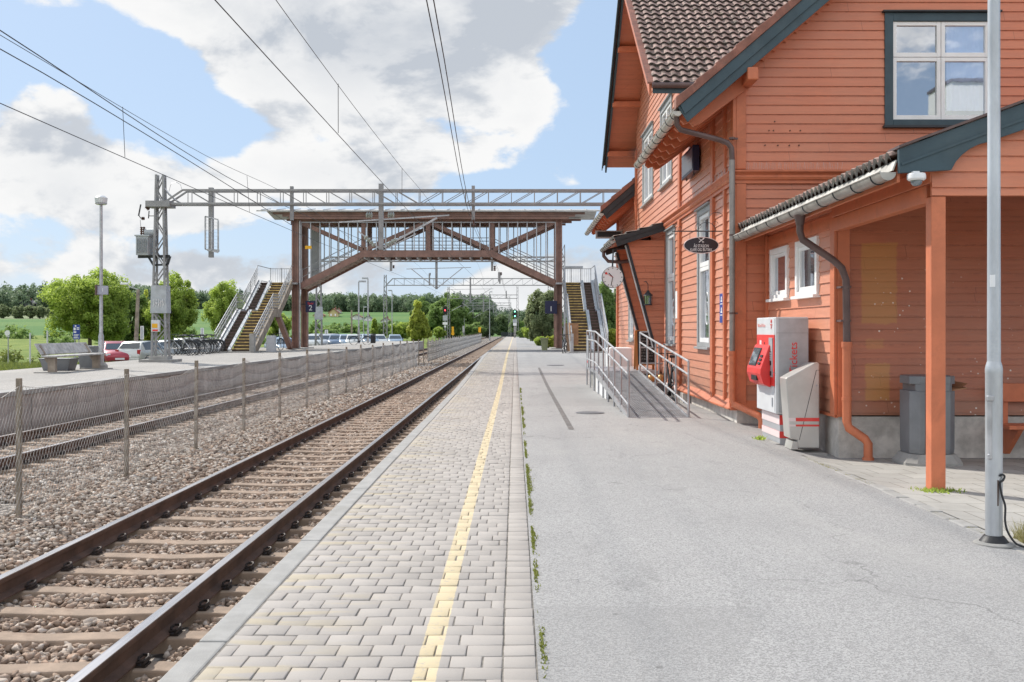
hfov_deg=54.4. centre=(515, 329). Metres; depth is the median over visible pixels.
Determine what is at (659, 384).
planter box
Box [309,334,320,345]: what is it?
parked car
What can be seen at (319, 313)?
catenary gantry
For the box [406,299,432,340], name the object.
tree
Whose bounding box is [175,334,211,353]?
bicycle
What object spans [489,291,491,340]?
street lamp
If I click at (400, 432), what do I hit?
sleeper
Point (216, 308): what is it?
tree
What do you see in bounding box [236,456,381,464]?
sleeper
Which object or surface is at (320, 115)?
contact wire
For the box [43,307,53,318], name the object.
orchard tree
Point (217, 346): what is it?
bicycle
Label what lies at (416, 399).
sleeper
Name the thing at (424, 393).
sleeper
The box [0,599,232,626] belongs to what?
sleeper
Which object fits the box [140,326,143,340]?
post sign
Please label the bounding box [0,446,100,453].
sleeper
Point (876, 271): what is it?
waiting shelter
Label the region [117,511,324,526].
sleeper
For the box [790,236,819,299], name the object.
window
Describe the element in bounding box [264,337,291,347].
parked car
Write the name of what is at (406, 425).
sleeper
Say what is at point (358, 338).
bicycle
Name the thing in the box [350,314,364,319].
house
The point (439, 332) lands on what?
tree
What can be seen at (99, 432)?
sleeper
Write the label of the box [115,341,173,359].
parked car
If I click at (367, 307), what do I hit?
street lamp
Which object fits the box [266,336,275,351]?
utility cabinet
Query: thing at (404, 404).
sleeper
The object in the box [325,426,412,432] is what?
sleeper
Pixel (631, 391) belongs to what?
access ramp
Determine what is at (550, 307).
platform sign
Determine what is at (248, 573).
sleeper
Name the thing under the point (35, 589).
sleeper
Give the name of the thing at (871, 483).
edging moss
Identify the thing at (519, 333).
bush
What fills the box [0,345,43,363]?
meadow scrub
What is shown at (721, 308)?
blue plate
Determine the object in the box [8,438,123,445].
sleeper
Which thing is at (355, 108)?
messenger wire
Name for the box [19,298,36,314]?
house
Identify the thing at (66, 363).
grit container
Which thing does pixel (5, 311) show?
orchard tree
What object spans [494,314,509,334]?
tree
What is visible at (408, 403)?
sleeper
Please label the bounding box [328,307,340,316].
house
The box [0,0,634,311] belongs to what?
sky
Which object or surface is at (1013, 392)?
shelter bench
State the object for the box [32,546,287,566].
sleeper
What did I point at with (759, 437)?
machine weed
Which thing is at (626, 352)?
white cabinet
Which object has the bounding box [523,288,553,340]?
tree
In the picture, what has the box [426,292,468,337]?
tree
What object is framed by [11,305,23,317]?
orchard tree
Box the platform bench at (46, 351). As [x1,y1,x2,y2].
[34,342,112,372]
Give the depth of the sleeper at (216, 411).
23.95 m
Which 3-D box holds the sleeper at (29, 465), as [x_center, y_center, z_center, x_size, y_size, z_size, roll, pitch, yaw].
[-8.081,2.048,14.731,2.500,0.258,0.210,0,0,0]
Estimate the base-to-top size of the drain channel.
0.133 m
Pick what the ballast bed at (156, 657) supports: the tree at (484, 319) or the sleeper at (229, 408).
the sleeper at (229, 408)
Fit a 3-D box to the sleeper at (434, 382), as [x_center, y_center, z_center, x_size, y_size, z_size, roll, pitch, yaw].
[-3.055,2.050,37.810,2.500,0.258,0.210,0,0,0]
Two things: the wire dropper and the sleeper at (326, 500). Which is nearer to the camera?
the sleeper at (326, 500)
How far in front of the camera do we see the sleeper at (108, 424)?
21.03 m
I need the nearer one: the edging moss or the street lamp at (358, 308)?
the edging moss
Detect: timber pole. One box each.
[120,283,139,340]
[351,310,352,333]
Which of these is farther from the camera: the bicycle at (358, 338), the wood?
the wood
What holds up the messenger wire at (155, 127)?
attached to the catenary gantry at (147, 243)
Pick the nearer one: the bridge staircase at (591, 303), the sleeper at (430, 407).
the sleeper at (430, 407)
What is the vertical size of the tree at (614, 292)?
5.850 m
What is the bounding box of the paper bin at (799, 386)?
[780,362,827,455]
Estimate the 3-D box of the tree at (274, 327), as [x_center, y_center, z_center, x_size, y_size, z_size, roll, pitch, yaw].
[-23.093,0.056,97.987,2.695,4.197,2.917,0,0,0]
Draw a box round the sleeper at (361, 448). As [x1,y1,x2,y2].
[290,443,395,450]
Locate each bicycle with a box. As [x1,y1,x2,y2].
[167,334,196,355]
[170,334,198,354]
[173,334,200,354]
[174,334,204,354]
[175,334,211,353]
[178,334,213,353]
[182,334,216,353]
[192,334,222,352]
[196,334,218,352]
[196,334,224,352]
[196,334,225,351]
[271,333,283,349]
[349,333,370,344]
[560,334,570,352]
[659,353,674,400]
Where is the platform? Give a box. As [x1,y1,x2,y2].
[0,341,415,390]
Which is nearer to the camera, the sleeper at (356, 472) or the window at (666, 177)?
the sleeper at (356, 472)
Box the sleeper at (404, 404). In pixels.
[375,401,437,405]
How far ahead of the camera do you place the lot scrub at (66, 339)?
125.27 m
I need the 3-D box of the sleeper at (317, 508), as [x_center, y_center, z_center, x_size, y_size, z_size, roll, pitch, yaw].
[-3.045,2.056,11.133,2.500,0.258,0.210,0,0,0]
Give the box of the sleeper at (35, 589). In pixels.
[2,579,253,603]
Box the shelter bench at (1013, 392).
[1003,383,1023,453]
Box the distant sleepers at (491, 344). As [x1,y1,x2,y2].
[475,338,503,348]
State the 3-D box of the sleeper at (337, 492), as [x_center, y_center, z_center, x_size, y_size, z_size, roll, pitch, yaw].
[-3.046,2.055,12.308,2.500,0.258,0.210,0,0,0]
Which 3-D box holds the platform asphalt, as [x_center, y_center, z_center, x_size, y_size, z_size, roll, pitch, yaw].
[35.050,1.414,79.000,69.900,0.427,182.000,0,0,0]
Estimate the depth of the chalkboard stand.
24.61 m
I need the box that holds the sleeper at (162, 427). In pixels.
[82,423,181,428]
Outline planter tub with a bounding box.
[540,338,548,349]
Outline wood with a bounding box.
[0,280,162,314]
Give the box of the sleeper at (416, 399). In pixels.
[384,397,443,400]
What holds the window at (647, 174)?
in the station building
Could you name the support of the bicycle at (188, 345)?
on the platform
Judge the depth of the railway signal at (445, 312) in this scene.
149.97 m
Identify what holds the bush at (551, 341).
on the platform asphalt
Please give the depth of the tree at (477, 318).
328.55 m
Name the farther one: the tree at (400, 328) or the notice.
the tree at (400, 328)
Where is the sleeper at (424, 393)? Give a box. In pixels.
[396,391,450,393]
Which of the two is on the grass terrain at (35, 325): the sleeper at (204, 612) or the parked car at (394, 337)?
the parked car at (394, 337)
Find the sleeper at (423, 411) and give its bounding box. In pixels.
[358,410,429,414]
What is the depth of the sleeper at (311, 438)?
18.04 m
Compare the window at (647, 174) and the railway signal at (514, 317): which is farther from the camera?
the railway signal at (514, 317)
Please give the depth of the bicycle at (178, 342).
47.04 m
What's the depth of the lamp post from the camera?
6.96 m
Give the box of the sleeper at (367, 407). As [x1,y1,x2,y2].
[366,406,433,410]
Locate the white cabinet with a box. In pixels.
[606,347,631,365]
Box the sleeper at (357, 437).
[313,432,406,438]
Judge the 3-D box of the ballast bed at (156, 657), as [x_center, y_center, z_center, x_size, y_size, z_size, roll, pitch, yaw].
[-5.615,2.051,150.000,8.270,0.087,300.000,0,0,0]
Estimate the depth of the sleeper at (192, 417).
22.19 m
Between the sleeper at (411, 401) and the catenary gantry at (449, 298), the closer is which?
the sleeper at (411, 401)
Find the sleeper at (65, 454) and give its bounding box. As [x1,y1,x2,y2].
[0,450,87,457]
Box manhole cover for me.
[576,411,603,413]
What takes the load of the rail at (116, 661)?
on the sleeper at (423, 411)
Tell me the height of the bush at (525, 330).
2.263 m
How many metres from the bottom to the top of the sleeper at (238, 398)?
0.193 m
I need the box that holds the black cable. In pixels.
[999,474,1023,547]
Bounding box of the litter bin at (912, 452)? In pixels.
[892,374,962,465]
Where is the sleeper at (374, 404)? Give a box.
[373,403,437,406]
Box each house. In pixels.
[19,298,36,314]
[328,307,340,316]
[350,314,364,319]
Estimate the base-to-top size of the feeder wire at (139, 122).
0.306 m
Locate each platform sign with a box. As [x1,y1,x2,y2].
[301,301,315,311]
[545,301,559,313]
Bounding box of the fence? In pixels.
[0,333,481,518]
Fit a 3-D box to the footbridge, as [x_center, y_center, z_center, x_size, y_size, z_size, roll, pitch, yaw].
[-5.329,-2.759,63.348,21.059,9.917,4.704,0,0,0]
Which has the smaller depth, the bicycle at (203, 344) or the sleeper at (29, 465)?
the sleeper at (29, 465)
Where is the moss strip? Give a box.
[520,388,548,677]
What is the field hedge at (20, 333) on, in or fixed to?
on the grass terrain at (35, 325)
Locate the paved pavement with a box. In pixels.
[801,454,1023,545]
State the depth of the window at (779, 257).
15.31 m
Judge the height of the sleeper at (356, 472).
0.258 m
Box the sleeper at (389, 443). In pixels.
[298,439,399,446]
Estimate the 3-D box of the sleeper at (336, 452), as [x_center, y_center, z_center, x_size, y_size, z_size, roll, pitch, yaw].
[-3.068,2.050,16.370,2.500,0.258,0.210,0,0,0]
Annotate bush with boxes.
[516,328,524,337]
[521,327,529,338]
[534,336,545,345]
[546,335,553,347]
[608,328,615,346]
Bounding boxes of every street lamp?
[95,195,107,367]
[358,280,365,340]
[362,277,368,342]
[363,306,366,333]
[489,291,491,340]
[563,266,582,342]
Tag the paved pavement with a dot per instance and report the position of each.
(968, 476)
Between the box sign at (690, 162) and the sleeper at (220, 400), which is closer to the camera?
the box sign at (690, 162)
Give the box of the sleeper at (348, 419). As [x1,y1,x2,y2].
[345,416,423,421]
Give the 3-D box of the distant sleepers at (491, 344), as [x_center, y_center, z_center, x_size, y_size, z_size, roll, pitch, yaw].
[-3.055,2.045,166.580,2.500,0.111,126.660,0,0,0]
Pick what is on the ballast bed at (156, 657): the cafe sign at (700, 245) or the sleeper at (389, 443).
the sleeper at (389, 443)
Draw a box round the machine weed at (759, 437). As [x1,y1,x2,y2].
[752,435,765,439]
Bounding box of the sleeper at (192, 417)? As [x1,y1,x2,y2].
[116,416,210,420]
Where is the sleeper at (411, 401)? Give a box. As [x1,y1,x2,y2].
[382,398,440,401]
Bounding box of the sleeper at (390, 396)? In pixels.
[389,394,446,397]
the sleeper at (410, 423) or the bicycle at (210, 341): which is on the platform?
the bicycle at (210, 341)
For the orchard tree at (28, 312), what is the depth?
343.99 m
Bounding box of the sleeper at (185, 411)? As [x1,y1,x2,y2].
[155,408,234,411]
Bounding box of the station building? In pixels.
[584,0,1023,428]
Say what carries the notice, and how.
attached to the station building
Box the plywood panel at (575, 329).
[565,322,577,350]
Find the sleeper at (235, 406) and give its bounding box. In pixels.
[172,404,247,407]
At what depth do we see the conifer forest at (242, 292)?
609.92 m
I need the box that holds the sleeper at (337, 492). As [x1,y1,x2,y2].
[173,485,351,497]
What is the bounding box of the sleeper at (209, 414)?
[137,411,225,416]
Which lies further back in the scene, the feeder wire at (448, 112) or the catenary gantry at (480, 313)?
the catenary gantry at (480, 313)
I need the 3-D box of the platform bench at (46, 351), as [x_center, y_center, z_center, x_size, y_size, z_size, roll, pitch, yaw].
[-12.850,0.841,29.090,0.900,0.918,3.280,0,0,0]
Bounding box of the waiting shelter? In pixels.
[733,99,1023,489]
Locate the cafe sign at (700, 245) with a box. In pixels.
[672,212,722,253]
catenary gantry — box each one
[134,174,620,361]
[314,245,565,345]
[383,273,549,337]
[447,287,518,336]
[462,297,509,336]
[472,303,510,335]
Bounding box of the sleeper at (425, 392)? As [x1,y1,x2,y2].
[398,390,449,392]
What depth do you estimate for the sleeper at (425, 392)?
31.93 m
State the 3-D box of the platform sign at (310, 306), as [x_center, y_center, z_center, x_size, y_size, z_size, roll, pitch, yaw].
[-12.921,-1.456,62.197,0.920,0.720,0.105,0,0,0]
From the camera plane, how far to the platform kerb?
6.03 m
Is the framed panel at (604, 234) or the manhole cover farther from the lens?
the framed panel at (604, 234)
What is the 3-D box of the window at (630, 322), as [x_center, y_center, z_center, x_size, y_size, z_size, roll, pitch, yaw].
[3.557,-0.983,30.550,0.145,2.695,1.380,0,0,0]
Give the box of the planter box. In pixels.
[648,375,663,391]
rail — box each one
[0,336,490,469]
[0,336,502,601]
[0,348,427,445]
[66,336,507,681]
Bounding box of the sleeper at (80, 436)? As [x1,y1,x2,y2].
[41,432,152,437]
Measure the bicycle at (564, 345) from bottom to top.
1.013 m
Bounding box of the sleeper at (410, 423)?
[335,421,418,426]
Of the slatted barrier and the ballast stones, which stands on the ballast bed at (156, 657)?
the ballast stones
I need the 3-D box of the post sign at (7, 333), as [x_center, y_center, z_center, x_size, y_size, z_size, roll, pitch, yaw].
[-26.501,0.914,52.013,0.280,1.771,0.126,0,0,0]
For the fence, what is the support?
on the ballast bed at (156, 657)
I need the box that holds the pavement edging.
[802,457,1023,553]
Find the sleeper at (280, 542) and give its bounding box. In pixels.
[63,533,301,552]
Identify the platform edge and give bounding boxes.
[0,341,422,397]
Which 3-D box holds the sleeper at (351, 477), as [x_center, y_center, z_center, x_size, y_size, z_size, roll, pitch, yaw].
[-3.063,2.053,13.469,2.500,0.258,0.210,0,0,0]
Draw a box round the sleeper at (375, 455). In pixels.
[246,451,386,459]
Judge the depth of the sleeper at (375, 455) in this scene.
15.71 m
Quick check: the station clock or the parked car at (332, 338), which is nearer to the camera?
the station clock
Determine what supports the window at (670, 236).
in the station building
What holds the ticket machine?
on the platform asphalt
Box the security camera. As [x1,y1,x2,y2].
[907,171,925,186]
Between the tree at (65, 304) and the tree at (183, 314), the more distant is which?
the tree at (183, 314)
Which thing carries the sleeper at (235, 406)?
on the ballast bed at (156, 657)
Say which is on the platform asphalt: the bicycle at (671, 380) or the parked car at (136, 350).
the bicycle at (671, 380)
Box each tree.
[0,304,11,317]
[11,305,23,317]
[23,305,34,318]
[32,305,45,318]
[37,267,135,345]
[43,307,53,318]
[121,294,150,340]
[139,289,160,340]
[141,270,199,339]
[201,280,244,337]
[267,313,291,337]
[370,318,377,333]
[377,322,389,335]
[389,322,408,338]
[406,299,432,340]
[409,296,434,331]
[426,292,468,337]
[433,326,446,342]
[463,306,476,324]
[465,322,486,335]
[474,312,483,321]
[480,311,497,337]
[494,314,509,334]
[508,316,523,332]
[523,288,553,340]
[599,281,615,329]
[613,288,615,328]
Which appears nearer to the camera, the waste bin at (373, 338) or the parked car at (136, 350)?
the parked car at (136, 350)
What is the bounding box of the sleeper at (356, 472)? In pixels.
[215,466,371,476]
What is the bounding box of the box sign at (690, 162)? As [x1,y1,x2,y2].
[682,144,698,180]
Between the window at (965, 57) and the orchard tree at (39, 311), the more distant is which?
the orchard tree at (39, 311)
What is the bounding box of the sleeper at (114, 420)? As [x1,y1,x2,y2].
[105,418,193,422]
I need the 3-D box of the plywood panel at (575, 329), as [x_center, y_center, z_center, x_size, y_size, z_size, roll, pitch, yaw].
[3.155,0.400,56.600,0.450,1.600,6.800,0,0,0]
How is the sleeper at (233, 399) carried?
on the ballast bed at (156, 657)
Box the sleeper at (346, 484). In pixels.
[218,478,358,489]
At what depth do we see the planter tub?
58.00 m
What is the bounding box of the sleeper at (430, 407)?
[351,404,435,408]
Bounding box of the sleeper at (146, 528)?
[92,521,313,538]
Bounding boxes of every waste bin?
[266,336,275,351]
[370,334,375,342]
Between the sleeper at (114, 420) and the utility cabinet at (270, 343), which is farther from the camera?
the utility cabinet at (270, 343)
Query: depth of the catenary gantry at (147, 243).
37.12 m
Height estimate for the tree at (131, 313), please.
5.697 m
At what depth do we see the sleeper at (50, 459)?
15.24 m
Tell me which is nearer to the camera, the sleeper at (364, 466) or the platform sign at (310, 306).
the sleeper at (364, 466)
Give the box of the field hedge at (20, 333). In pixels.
[0,324,198,338]
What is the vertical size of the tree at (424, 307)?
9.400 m
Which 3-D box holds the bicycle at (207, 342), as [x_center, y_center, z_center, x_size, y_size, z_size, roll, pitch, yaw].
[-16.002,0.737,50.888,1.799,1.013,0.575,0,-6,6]
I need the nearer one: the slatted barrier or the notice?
the notice
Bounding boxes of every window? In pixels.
[626,305,633,341]
[640,121,653,208]
[657,94,672,191]
[663,225,675,345]
[694,201,709,349]
[766,245,789,301]
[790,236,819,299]
[882,10,1002,127]
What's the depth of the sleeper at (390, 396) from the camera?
29.66 m
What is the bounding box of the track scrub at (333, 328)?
[309,320,466,335]
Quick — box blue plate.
[720,293,722,322]
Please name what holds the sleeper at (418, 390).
on the ballast bed at (156, 657)
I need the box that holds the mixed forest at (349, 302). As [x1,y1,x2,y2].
[4,287,536,326]
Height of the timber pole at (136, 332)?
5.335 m
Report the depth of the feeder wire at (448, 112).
17.61 m
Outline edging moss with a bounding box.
[804,457,1020,548]
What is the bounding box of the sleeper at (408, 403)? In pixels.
[378,400,440,403]
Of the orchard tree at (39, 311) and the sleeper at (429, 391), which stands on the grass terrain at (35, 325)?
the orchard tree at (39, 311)
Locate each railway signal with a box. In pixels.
[443,305,447,336]
[513,309,516,337]
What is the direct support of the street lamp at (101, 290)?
on the platform
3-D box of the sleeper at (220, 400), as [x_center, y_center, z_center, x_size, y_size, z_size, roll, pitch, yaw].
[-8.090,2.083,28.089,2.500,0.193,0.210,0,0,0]
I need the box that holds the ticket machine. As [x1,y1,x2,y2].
[747,317,807,444]
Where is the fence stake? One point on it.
(30, 347)
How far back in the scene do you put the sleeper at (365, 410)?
24.40 m
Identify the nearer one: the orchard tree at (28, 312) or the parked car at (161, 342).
the parked car at (161, 342)
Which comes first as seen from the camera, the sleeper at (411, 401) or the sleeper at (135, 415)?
the sleeper at (135, 415)
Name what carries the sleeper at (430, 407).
on the ballast bed at (156, 657)
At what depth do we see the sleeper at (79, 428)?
19.91 m
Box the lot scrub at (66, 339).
[48,332,328,343]
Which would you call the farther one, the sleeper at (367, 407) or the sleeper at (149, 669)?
the sleeper at (367, 407)
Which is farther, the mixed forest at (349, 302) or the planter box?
the mixed forest at (349, 302)
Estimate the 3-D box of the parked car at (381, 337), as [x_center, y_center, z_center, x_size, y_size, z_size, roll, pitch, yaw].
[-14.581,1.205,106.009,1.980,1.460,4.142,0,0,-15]
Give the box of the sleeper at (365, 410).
[363,408,432,412]
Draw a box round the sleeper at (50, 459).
[32,455,69,462]
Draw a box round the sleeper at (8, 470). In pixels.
[0,465,36,474]
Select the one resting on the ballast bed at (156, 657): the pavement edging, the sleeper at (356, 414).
the sleeper at (356, 414)
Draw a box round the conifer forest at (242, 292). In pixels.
[1,288,562,320]
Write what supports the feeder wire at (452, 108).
attached to the catenary gantry at (147, 243)
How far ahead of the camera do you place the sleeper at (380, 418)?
22.66 m
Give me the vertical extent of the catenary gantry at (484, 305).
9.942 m
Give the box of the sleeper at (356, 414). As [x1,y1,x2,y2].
[355,412,427,416]
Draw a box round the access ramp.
[586,330,689,417]
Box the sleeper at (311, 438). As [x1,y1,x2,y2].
[306,436,403,442]
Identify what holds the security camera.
attached to the waiting shelter
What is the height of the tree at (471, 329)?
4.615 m
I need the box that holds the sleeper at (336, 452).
[258,446,392,454]
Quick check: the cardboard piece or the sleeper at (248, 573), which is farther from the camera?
the cardboard piece
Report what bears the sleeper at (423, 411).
on the ballast bed at (156, 657)
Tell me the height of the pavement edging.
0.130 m
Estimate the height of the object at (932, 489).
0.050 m
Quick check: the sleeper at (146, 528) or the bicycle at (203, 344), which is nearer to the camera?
the sleeper at (146, 528)
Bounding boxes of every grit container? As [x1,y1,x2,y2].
[38,358,79,369]
[78,346,97,367]
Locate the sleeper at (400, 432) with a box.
[319,429,409,435]
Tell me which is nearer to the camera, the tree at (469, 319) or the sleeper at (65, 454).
the sleeper at (65, 454)
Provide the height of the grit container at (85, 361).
0.700 m
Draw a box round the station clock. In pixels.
[602,248,624,287]
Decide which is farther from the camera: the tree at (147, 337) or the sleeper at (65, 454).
the tree at (147, 337)
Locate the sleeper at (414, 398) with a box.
[386,395,444,399]
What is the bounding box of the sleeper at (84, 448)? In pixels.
[0,442,113,449]
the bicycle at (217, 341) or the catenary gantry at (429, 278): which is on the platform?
the bicycle at (217, 341)
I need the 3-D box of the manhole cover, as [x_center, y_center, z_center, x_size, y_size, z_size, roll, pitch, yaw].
[1.350,1.504,17.954,0.520,0.027,0.520,0,0,0]
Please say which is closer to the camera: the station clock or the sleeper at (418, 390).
the station clock
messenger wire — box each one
[0,35,463,294]
[276,0,498,299]
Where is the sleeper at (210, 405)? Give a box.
[180,402,251,406]
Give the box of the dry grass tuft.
[1005,519,1023,542]
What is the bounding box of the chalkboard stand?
[634,330,654,369]
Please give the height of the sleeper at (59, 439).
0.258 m
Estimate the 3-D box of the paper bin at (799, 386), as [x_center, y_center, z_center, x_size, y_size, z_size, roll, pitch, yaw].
[3.764,1.058,13.050,0.512,1.268,0.500,0,0,0]
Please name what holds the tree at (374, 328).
on the grass terrain at (35, 325)
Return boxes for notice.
[675,291,676,317]
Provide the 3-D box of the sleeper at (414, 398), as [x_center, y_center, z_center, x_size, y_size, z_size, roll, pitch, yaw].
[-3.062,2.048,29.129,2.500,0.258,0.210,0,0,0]
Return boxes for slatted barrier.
[501,332,515,336]
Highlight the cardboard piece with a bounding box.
[952,381,967,390]
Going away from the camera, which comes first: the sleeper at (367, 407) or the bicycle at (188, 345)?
the sleeper at (367, 407)
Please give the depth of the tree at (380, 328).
149.20 m
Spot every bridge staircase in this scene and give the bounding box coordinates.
[210,265,302,352]
[555,265,608,352]
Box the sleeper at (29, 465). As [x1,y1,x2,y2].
[12,459,54,468]
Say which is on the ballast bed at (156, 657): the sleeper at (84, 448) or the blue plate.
the sleeper at (84, 448)
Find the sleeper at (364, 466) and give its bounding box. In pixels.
[252,461,376,469]
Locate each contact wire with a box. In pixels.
[0,103,454,299]
[215,0,504,314]
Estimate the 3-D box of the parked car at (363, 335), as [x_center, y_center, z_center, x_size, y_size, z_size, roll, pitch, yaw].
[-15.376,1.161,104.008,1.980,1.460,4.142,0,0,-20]
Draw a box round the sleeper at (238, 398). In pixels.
[211,397,276,398]
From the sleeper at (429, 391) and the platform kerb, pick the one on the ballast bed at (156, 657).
the sleeper at (429, 391)
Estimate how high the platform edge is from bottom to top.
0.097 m
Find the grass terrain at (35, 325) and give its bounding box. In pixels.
[0,309,500,362]
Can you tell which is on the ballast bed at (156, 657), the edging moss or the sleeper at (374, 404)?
the sleeper at (374, 404)
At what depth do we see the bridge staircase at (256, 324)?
56.33 m
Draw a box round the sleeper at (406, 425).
[331,424,415,428]
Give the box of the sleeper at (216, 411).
[146,409,230,413]
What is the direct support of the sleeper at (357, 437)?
on the ballast bed at (156, 657)
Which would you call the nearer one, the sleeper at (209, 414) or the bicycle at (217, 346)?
the sleeper at (209, 414)
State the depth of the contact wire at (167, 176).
21.73 m
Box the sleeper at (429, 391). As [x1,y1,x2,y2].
[401,388,452,391]
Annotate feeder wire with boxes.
[0,30,368,242]
[0,49,290,224]
[426,0,507,299]
[433,0,509,304]
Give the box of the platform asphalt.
[516,337,1023,681]
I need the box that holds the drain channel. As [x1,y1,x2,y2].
[538,368,573,428]
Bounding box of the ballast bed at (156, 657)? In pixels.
[0,336,504,661]
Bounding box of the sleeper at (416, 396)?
[391,393,447,396]
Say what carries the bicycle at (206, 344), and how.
on the platform
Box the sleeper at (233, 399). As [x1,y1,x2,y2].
[207,399,275,400]
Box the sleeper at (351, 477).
[201,472,365,481]
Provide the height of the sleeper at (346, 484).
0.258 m
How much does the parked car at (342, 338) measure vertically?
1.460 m
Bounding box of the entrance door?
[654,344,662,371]
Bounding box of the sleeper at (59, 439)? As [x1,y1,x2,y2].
[25,435,142,441]
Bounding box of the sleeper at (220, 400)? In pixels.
[198,400,269,401]
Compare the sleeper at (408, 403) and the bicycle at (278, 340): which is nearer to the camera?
the sleeper at (408, 403)
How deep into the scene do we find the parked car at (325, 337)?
98.98 m
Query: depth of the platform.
32.56 m
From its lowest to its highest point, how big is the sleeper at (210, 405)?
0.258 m
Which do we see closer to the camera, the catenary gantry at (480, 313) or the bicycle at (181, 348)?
the bicycle at (181, 348)
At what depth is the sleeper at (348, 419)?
22.11 m
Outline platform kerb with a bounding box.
[158,337,505,681]
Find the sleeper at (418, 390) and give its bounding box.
[403,387,453,390]
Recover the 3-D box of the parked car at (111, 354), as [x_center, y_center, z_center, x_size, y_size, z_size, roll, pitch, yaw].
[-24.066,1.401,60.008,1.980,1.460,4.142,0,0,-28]
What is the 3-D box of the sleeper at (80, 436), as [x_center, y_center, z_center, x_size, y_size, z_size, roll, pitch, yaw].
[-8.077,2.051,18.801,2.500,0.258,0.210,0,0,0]
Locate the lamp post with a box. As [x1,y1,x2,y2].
[973,0,1014,548]
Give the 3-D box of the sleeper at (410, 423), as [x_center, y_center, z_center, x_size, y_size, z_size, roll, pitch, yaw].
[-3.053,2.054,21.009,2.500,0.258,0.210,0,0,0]
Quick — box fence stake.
[29,333,30,363]
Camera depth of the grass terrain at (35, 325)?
255.89 m
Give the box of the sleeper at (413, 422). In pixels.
[341,419,420,423]
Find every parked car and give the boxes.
[104,341,128,361]
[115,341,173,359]
[157,340,203,354]
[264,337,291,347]
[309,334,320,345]
[320,334,329,344]
[326,334,339,344]
[338,334,347,343]
[346,334,363,342]
[360,334,378,341]
[376,334,388,340]
[387,334,403,340]
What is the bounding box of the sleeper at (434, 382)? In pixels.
[417,380,459,382]
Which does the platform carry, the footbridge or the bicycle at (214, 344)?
the bicycle at (214, 344)
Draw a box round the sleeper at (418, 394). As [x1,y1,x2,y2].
[394,392,448,394]
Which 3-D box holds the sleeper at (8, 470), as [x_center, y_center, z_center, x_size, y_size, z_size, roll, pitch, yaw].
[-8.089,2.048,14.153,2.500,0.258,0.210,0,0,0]
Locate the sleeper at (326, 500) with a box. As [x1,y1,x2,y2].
[152,493,342,504]
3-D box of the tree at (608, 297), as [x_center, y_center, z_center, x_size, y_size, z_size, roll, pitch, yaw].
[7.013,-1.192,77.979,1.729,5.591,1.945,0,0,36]
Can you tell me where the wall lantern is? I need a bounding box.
[643,281,652,304]
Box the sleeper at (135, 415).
[129,413,215,418]
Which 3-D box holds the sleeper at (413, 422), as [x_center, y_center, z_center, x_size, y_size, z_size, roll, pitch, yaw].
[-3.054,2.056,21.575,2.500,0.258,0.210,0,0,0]
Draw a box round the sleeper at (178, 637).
[0,623,207,653]
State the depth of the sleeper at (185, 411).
24.56 m
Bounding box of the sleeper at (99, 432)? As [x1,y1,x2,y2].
[55,429,161,434]
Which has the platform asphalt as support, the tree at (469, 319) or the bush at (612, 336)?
the bush at (612, 336)
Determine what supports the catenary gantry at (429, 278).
on the grass terrain at (35, 325)
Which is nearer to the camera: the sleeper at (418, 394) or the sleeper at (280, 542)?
the sleeper at (280, 542)
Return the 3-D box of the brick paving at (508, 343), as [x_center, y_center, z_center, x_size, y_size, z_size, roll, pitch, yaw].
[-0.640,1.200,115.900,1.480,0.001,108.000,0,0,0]
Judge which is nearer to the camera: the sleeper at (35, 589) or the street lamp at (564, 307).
the sleeper at (35, 589)
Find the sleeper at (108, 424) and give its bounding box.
[94,420,185,425]
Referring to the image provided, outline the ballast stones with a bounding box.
[0,355,480,681]
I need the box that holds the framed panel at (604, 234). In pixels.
[595,231,621,238]
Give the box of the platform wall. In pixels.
[0,342,422,435]
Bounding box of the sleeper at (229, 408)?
[163,406,241,409]
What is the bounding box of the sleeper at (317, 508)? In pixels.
[170,502,333,515]
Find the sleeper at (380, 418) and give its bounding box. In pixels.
[349,414,425,419]
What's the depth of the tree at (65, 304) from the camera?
73.51 m
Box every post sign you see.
[5,330,9,362]
[73,325,79,360]
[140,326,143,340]
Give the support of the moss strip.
on the platform asphalt
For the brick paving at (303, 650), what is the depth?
6.00 m
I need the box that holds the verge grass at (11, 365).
[0,360,111,370]
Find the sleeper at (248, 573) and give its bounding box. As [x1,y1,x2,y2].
[0,562,272,584]
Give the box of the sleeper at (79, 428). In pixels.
[69,426,169,431]
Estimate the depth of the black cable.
6.92 m
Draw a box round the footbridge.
[256,208,599,348]
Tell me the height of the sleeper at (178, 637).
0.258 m
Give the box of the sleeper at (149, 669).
[0,653,176,681]
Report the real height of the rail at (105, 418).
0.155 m
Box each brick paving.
[194,349,536,681]
[494,337,516,348]
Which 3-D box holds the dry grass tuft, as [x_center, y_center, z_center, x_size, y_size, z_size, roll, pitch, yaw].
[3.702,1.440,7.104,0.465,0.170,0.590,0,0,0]
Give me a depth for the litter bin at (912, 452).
11.75 m

